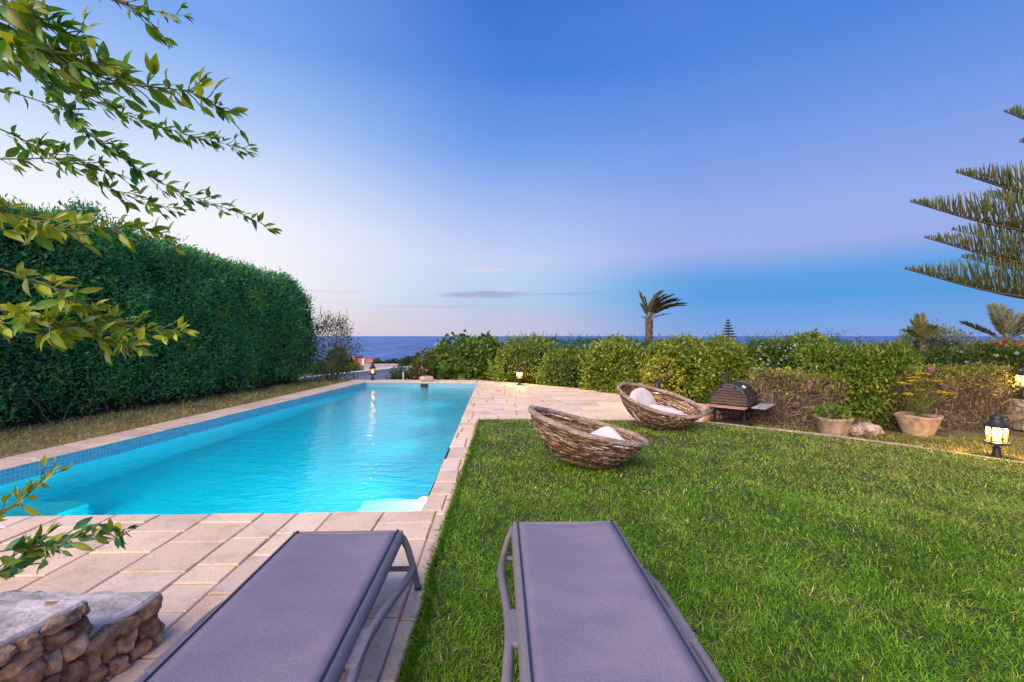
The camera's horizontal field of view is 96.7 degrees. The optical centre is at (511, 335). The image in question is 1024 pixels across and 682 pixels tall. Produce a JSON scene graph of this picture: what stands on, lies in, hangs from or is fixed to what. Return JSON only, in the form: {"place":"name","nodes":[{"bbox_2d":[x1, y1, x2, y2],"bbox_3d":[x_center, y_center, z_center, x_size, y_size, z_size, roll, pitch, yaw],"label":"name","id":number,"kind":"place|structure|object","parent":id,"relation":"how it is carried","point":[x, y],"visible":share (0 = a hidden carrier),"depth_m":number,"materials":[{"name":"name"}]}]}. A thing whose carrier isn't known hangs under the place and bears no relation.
{"place":"outdoors","nodes":[
{"label":"outdoors","id":0,"kind":"place"},
{"bbox_2d":[0,377,352,458],"bbox_3d":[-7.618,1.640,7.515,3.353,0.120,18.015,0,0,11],"label":"dry verge","id":1,"kind":"structure","parent":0,"point":[73,438],"depth_m":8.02,"materials":[{"name":"brown plant"}]},
{"bbox_2d":[0,191,321,429],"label":"hedge","id":2,"kind":"object","parent":1,"relation":"on","point":[252,325],"visible":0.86,"depth_m":9.92,"materials":[{"name":"green plant"}]},
{"bbox_2d":[0,380,710,681],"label":"patio","id":3,"kind":"structure","parent":0,"point":[160,568],"depth_m":3.48,"materials":[{"name":"stone"}]},
{"bbox_2d":[0,590,164,681],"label":"stone wall","id":4,"kind":"structure","parent":3,"relation":"on","point":[70,637],"depth_m":1.96,"materials":[{"name":"stone"}]},
{"bbox_2d":[0,0,282,580],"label":"overhanging tree","id":5,"kind":"object","parent":3,"relation":"on","point":[36,54],"visible":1,"depth_m":1.05,"materials":[{"name":"green plant"}]},
{"bbox_2d":[0,382,476,509],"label":"swimming pool","id":6,"kind":"structure","parent":3,"relation":"in","point":[21,472],"depth_m":7.54,"materials":[{"name":"blue tile"}]},
{"bbox_2d":[0,387,474,515],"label":"pool water","id":7,"kind":"structure","parent":6,"relation":"in","point":[383,449],"depth_m":6.01,"materials":[{"name":"blue liquid"}]},
{"bbox_2d":[134,529,421,681],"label":"sun lounger","id":8,"kind":"object","parent":3,"relation":"on","point":[296,606],"visible":1,"depth_m":1.93,"materials":[{"name":"fabric"}]},
{"bbox_2d":[369,362,375,379],"bbox_3d":[-4.900,1.239,16.000,0.266,0.622,0.266,0,0,-17],"label":"lantern","id":9,"kind":"object","parent":3,"relation":"on","point":[373,367],"visible":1,"depth_m":15.96,"materials":[{"name":"metal"}]},
{"bbox_2d":[419,376,433,381],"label":"stone block","id":10,"kind":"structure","parent":3,"relation":"on","point":[426,378],"depth_m":15.46,"materials":[{"name":"beige stone"}]},
{"bbox_2d":[515,366,523,384],"bbox_3d":[0.234,1.239,14.419,0.266,0.622,0.266,0,0,-6],"label":"lantern","id":11,"kind":"object","parent":3,"relation":"on","point":[520,375],"visible":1,"depth_m":14.39,"materials":[{"name":"metal"}]},
{"bbox_2d":[653,379,663,399],"bbox_3d":[3.100,1.239,9.700,0.266,0.622,0.266,0,0,-17],"label":"lantern","id":12,"kind":"object","parent":3,"relation":"on","point":[657,384],"visible":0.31,"depth_m":9.65,"materials":[{"name":"metal"}]},
{"bbox_2d":[0,0,1023,335],"label":"sky","id":13,"kind":"structure","parent":0,"point":[423,167],"materials":[{"name":"blue"}]},
{"bbox_2d":[299,336,1023,363],"bbox_3d":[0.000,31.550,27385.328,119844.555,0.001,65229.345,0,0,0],"label":"sea","id":14,"kind":"structure","parent":0,"point":[383,348],"depth_m":2555.17,"materials":[{"name":"liquid"}]},
{"bbox_2d":[299,364,1023,681],"bbox_3d":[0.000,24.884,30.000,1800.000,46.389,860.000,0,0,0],"label":"ground","id":15,"kind":"structure","parent":0,"point":[1012,434],"depth_m":7.59,"materials":[{"name":"brown soil"}]},
{"bbox_2d":[308,360,341,375],"bbox_3d":[-8.985,2.148,21.984,1.726,2.078,1.476,0,0,0],"label":"garden tree","id":16,"kind":"object","parent":15,"relation":"on","point":[328,364],"visible":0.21,"depth_m":21.75,"materials":[{"name":"green plant"}]},
{"bbox_2d":[299,306,365,380],"bbox_3d":[-6.365,0.469,16.095,2.299,3.183,1.870,0,0,0],"label":"airy shrub","id":17,"kind":"object","parent":15,"relation":"on","point":[338,365],"visible":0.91,"depth_m":15.95,"materials":[{"name":"green plant"}]},
{"bbox_2d":[321,344,349,371],"bbox_3d":[-10.446,1.938,26.999,1.764,2.962,1.424,0,0,0],"label":"garden tree","id":18,"kind":"object","parent":15,"relation":"on","point":[343,350],"visible":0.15,"depth_m":26.83,"materials":[{"name":"green plant"}]},
{"bbox_2d":[298,366,410,379],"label":"garden wall","id":19,"kind":"structure","parent":15,"relation":"on","point":[381,373],"depth_m":20.34,"materials":[{"name":"beige stone"}]},
{"bbox_2d":[347,362,361,371],"bbox_3d":[-10.830,2.612,29.994,1.934,1.899,1.676,0,0,0],"label":"garden tree","id":20,"kind":"object","parent":15,"relation":"on","point":[357,368],"visible":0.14,"depth_m":29.89,"materials":[{"name":"green plant"}]},
{"bbox_2d":[349,355,362,363],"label":"house","id":21,"kind":"structure","parent":15,"relation":"on","point":[359,357],"depth_m":113.82,"materials":[{"name":"concrete"}]},
{"bbox_2d":[356,357,369,364],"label":"house","id":22,"kind":"structure","parent":15,"relation":"on","point":[359,361],"depth_m":113.00,"materials":[{"name":"concrete"}]},
{"bbox_2d":[365,357,379,363],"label":"house","id":23,"kind":"structure","parent":15,"relation":"on","point":[369,360],"depth_m":114.00,"materials":[{"name":"concrete"}]},
{"bbox_2d":[371,360,384,363],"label":"garden tree","id":24,"kind":"object","parent":15,"relation":"on","point":[378,362],"visible":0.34,"depth_m":94.11,"materials":[{"name":"green plant"}]},
{"bbox_2d":[363,364,397,369],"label":"wall","id":25,"kind":"structure","parent":15,"relation":"on","point":[377,366],"depth_m":41.85,"materials":[{"name":"paint"}]},
{"bbox_2d":[384,357,399,363],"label":"garden tree","id":26,"kind":"object","parent":15,"relation":"on","point":[391,361],"visible":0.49,"depth_m":79.27,"materials":[{"name":"green plant"}]},
{"bbox_2d":[384,362,413,379],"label":"dark shrub","id":27,"kind":"object","parent":15,"relation":"on","point":[397,375],"visible":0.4,"depth_m":17.10,"materials":[{"name":"green plant"}]},
{"bbox_2d":[396,356,413,366],"bbox_3d":[-7.354,2.517,32.006,1.414,2.274,1.334,0,0,30],"label":"garden tree","id":28,"kind":"object","parent":15,"relation":"on","point":[407,359],"visible":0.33,"depth_m":31.78,"materials":[{"name":"green plant"}]},
{"bbox_2d":[405,366,417,379],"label":"dark shrub","id":29,"kind":"object","parent":15,"relation":"on","point":[413,374],"visible":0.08,"depth_m":17.27,"materials":[{"name":"green plant"}]},
{"bbox_2d":[406,347,446,379],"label":"shrub","id":30,"kind":"object","parent":15,"relation":"on","point":[418,362],"visible":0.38,"depth_m":16.84,"materials":[{"name":"green plant"}]},
{"bbox_2d":[424,329,506,380],"bbox_3d":[-1.445,1.131,16.999,3.551,2.766,2.186,0,0,0],"label":"leaf shrub","id":31,"kind":"object","parent":15,"relation":"on","point":[470,358],"visible":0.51,"depth_m":16.45,"materials":[{"name":"green plant"}]},
{"bbox_2d":[484,331,564,384],"bbox_3d":[0.476,1.073,15.872,3.023,2.515,2.233,0,0,0],"label":"pointed leaf shrub","id":32,"kind":"object","parent":15,"relation":"on","point":[525,356],"visible":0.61,"depth_m":15.39,"materials":[{"name":"green plant"}]},
{"bbox_2d":[533,343,585,387],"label":"round leaf shrub","id":33,"kind":"object","parent":15,"relation":"on","point":[562,371],"visible":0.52,"depth_m":14.20,"materials":[{"name":"green plant"}]},
{"bbox_2d":[563,342,585,362],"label":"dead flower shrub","id":34,"kind":"object","parent":15,"relation":"on","point":[577,349],"visible":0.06,"depth_m":14.89,"materials":[{"name":"plant"}]},
{"bbox_2d":[535,330,662,352],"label":"vine hedge","id":35,"kind":"object","parent":15,"relation":"on","point":[583,340],"visible":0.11,"depth_m":16.95,"materials":[{"name":"green plant"}]},
{"bbox_2d":[634,352,685,400],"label":"yellow bougainvillea","id":36,"kind":"object","parent":15,"relation":"on","point":[666,378],"visible":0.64,"depth_m":10.91,"materials":[{"name":"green plant"}]},
{"bbox_2d":[639,290,687,346],"bbox_3d":[10.078,0.013,30.086,3.376,6.275,1.607,0,0,0],"label":"palm tree","id":37,"kind":"object","parent":15,"relation":"on","point":[657,304],"visible":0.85,"depth_m":29.88,"materials":[{"name":"green plant"}]},
{"bbox_2d":[572,328,831,408],"bbox_3d":[4.520,0.958,11.646,6.636,2.335,2.452,0,0,36],"label":"yellow green hedge","id":38,"kind":"object","parent":15,"relation":"on","point":[610,363],"visible":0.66,"depth_m":11.24,"materials":[{"name":"green plant"}]},
{"bbox_2d":[690,409,751,421],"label":"rubble wall","id":39,"kind":"structure","parent":15,"relation":"on","point":[719,415],"depth_m":9.18,"materials":[{"name":"stone"}]},
{"bbox_2d":[721,319,737,341],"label":"norfolk pine","id":40,"kind":"object","parent":15,"relation":"on","point":[728,328],"visible":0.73,"depth_m":44.85,"materials":[{"name":"green plant"}]},
{"bbox_2d":[702,372,774,425],"bbox_3d":[4.382,1.270,8.758,1.035,1.080,1.053,0,0,42],"label":"barbecue","id":41,"kind":"object","parent":15,"relation":"on","point":[734,397],"visible":0.94,"depth_m":8.64,"materials":[{"name":"metal"}]},
{"bbox_2d":[743,326,858,369],"bbox_3d":[6.357,0.867,10.187,2.602,2.164,1.732,0,0,0],"label":"plumbago hedge","id":42,"kind":"object","parent":15,"relation":"on","point":[762,341],"visible":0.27,"depth_m":10.00,"materials":[{"name":"green plant"}]},
{"bbox_2d":[741,364,862,431],"bbox_3d":[5.602,1.288,9.026,2.073,1.608,1.305,0,0,24],"label":"dry hedge","id":43,"kind":"object","parent":15,"relation":"on","point":[791,397],"visible":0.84,"depth_m":8.75,"materials":[{"name":"brown plant"}]},
{"bbox_2d":[818,331,871,345],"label":"brown bush","id":44,"kind":"object","parent":15,"relation":"on","point":[853,338],"visible":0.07,"depth_m":11.65,"materials":[{"name":"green plant"}]},
{"bbox_2d":[848,425,863,436],"bbox_3d":[5.824,1.626,7.795,0.285,0.214,0.240,0,0,0],"label":"rock","id":45,"kind":"object","parent":15,"relation":"on","point":[855,430],"visible":0.73,"depth_m":7.70,"materials":[{"name":"stone"}]},
{"bbox_2d":[786,333,931,429],"bbox_3d":[7.006,1.018,8.926,2.842,2.130,2.258,0,0,0],"label":"tall bush","id":46,"kind":"object","parent":15,"relation":"on","point":[849,358],"visible":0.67,"depth_m":8.31,"materials":[{"name":"green plant"}]},
{"bbox_2d":[851,415,870,424],"bbox_3d":[6.375,1.588,8.345,0.340,0.273,0.269,0,0,0],"label":"rock","id":47,"kind":"object","parent":15,"relation":"on","point":[859,422],"visible":0.27,"depth_m":8.25,"materials":[{"name":"stone"}]},
{"bbox_2d":[708,421,1023,462],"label":"lawn kerb","id":48,"kind":"structure","parent":15,"relation":"on","point":[829,435],"depth_m":6.84,"materials":[{"name":"stone"}]},
{"bbox_2d":[857,422,884,436],"bbox_3d":[6.113,1.607,7.787,0.387,0.254,0.320,0,0,0],"label":"rock","id":49,"kind":"object","parent":15,"relation":"on","point":[869,429],"visible":0.73,"depth_m":7.69,"materials":[{"name":"stone"}]},
{"bbox_2d":[754,421,1023,461],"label":"verge grass","id":50,"kind":"structure","parent":15,"relation":"on","point":[946,443],"depth_m":7.20,"materials":[{"name":"green plant"}]},
{"bbox_2d":[814,414,853,435],"bbox_3d":[5.457,1.524,7.743,0.552,0.332,0.552,0,0,22],"label":"clay pot","id":51,"kind":"object","parent":50,"relation":"on","point":[835,427],"visible":0.77,"depth_m":7.55,"materials":[{"name":"ceramic"}]},
{"bbox_2d":[809,401,855,425],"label":"potted plant","id":52,"kind":"object","parent":51,"relation":"in","point":[842,412],"visible":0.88,"depth_m":7.68,"materials":[{"name":"green plant"}]},
{"bbox_2d":[892,325,944,343],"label":"green bush","id":53,"kind":"object","parent":15,"relation":"on","point":[908,328],"visible":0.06,"depth_m":17.48,"materials":[{"name":"green plant"}]},
{"bbox_2d":[894,411,943,436],"bbox_3d":[6.920,1.509,7.753,0.591,0.362,0.591,0,0,-18],"label":"clay pot","id":54,"kind":"object","parent":15,"relation":"on","point":[918,426],"visible":0.94,"depth_m":7.59,"materials":[{"name":"ceramic"}]},
{"bbox_2d":[897,372,954,416],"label":"fennel plant","id":55,"kind":"object","parent":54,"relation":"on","point":[918,407],"visible":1,"depth_m":7.75,"materials":[{"name":"green plant"}]},
{"bbox_2d":[903,312,938,350],"bbox_3d":[13.546,0.476,14.983,1.212,2.547,0.823,0,0,-23],"label":"palm tree","id":56,"kind":"object","parent":15,"relation":"on","point":[925,330],"visible":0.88,"depth_m":14.99,"materials":[{"name":"green plant"}]},
{"bbox_2d":[894,319,982,360],"bbox_3d":[14.872,0.666,16.018,3.083,2.570,2.419,0,0,0],"label":"grey bush","id":57,"kind":"object","parent":15,"relation":"on","point":[937,342],"visible":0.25,"depth_m":15.60,"materials":[{"name":"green plant"}]},
{"bbox_2d":[859,339,1023,419],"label":"white plumbago hedge","id":58,"kind":"object","parent":15,"relation":"on","point":[984,353],"visible":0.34,"depth_m":9.14,"materials":[{"name":"green plant"}]},
{"bbox_2d":[868,358,1023,432],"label":"dry hedge","id":59,"kind":"object","parent":15,"relation":"on","point":[976,401],"visible":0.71,"depth_m":8.14,"materials":[{"name":"brown plant"}]},
{"bbox_2d":[904,62,1023,298],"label":"norfolk pine","id":60,"kind":"object","parent":15,"relation":"on","point":[1008,259],"visible":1,"depth_m":6.79,"materials":[{"name":"green plant"}]},
{"bbox_2d":[946,335,1023,362],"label":"red bougainvillea","id":61,"kind":"object","parent":15,"relation":"on","point":[1006,342],"visible":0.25,"depth_m":11.51,"materials":[{"name":"green plant"}]},
{"bbox_2d":[960,302,1023,348],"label":"palm tree","id":62,"kind":"object","parent":15,"relation":"on","point":[1003,321],"visible":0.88,"depth_m":13.02,"materials":[{"name":"green plant"}]},
{"bbox_2d":[982,410,1011,458],"bbox_3d":[6.635,1.351,6.230,0.290,0.678,0.290,0,0,-14],"label":"lantern","id":63,"kind":"object","parent":15,"relation":"on","point":[995,421],"visible":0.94,"depth_m":6.20,"materials":[{"name":"metal"}]},
{"bbox_2d":[1009,398,1023,430],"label":"stone pillar","id":64,"kind":"structure","parent":15,"relation":"on","point":[1019,402],"depth_m":8.03,"materials":[{"name":"beige stone"}]},
{"bbox_2d":[1014,363,1023,398],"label":"lantern","id":65,"kind":"object","parent":64,"relation":"on","point":[1020,373],"visible":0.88,"depth_m":8.04,"materials":[{"name":"metal"}]},
{"bbox_2d":[398,418,1023,681],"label":"lawn","id":66,"kind":"structure","parent":0,"point":[658,544],"depth_m":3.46,"materials":[{"name":"green plant"}]},
{"bbox_2d":[394,419,480,681],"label":"edge grass","id":67,"kind":"structure","parent":66,"relation":"on","point":[407,670],"depth_m":2.69,"materials":[{"name":"green plant"}]},
{"bbox_2d":[528,404,648,468],"bbox_3d":[0.897,1.188,5.417,1.415,0.729,1.111,0,0,0],"label":"basket lounger","id":68,"kind":"object","parent":66,"relation":"on","point":[569,439],"visible":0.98,"depth_m":5.10,"materials":[{"name":"wicker"}]},
{"bbox_2d":[590,426,630,459],"bbox_3d":[1.156,1.294,5.461,0.466,0.348,0.371,0,0,-34],"label":"cushion","id":69,"kind":"object","parent":68,"relation":"on","point":[608,431],"visible":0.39,"depth_m":5.51,"materials":[{"name":"fabric"}]},
{"bbox_2d":[495,520,724,681],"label":"sun lounger","id":70,"kind":"object","parent":66,"relation":"on","point":[594,602],"visible":1,"depth_m":1.95,"materials":[{"name":"purple-grey woven fabric"},{"name":"painted metal"}]},
{"bbox_2d":[616,382,705,429],"bbox_3d":[2.468,1.175,7.605,1.409,0.757,1.094,0,0,0],"label":"basket lounger","id":71,"kind":"object","parent":66,"relation":"on","point":[665,422],"visible":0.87,"depth_m":7.45,"materials":[{"name":"wicker"}]},
{"bbox_2d":[629,387,656,421],"bbox_3d":[2.260,1.186,7.793,0.282,0.568,0.876,0,0,42],"label":"cushion","id":72,"kind":"object","parent":71,"relation":"in","point":[644,396],"visible":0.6,"depth_m":7.79,"materials":[{"name":"fabric"}]},
{"bbox_2d":[644,404,685,422],"bbox_3d":[2.569,1.313,7.644,0.704,0.253,0.581,0,0,18],"label":"cushion","id":73,"kind":"object","parent":71,"relation":"on","point":[667,409],"visible":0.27,"depth_m":7.68,"materials":[{"name":"fabric"}]}
]}

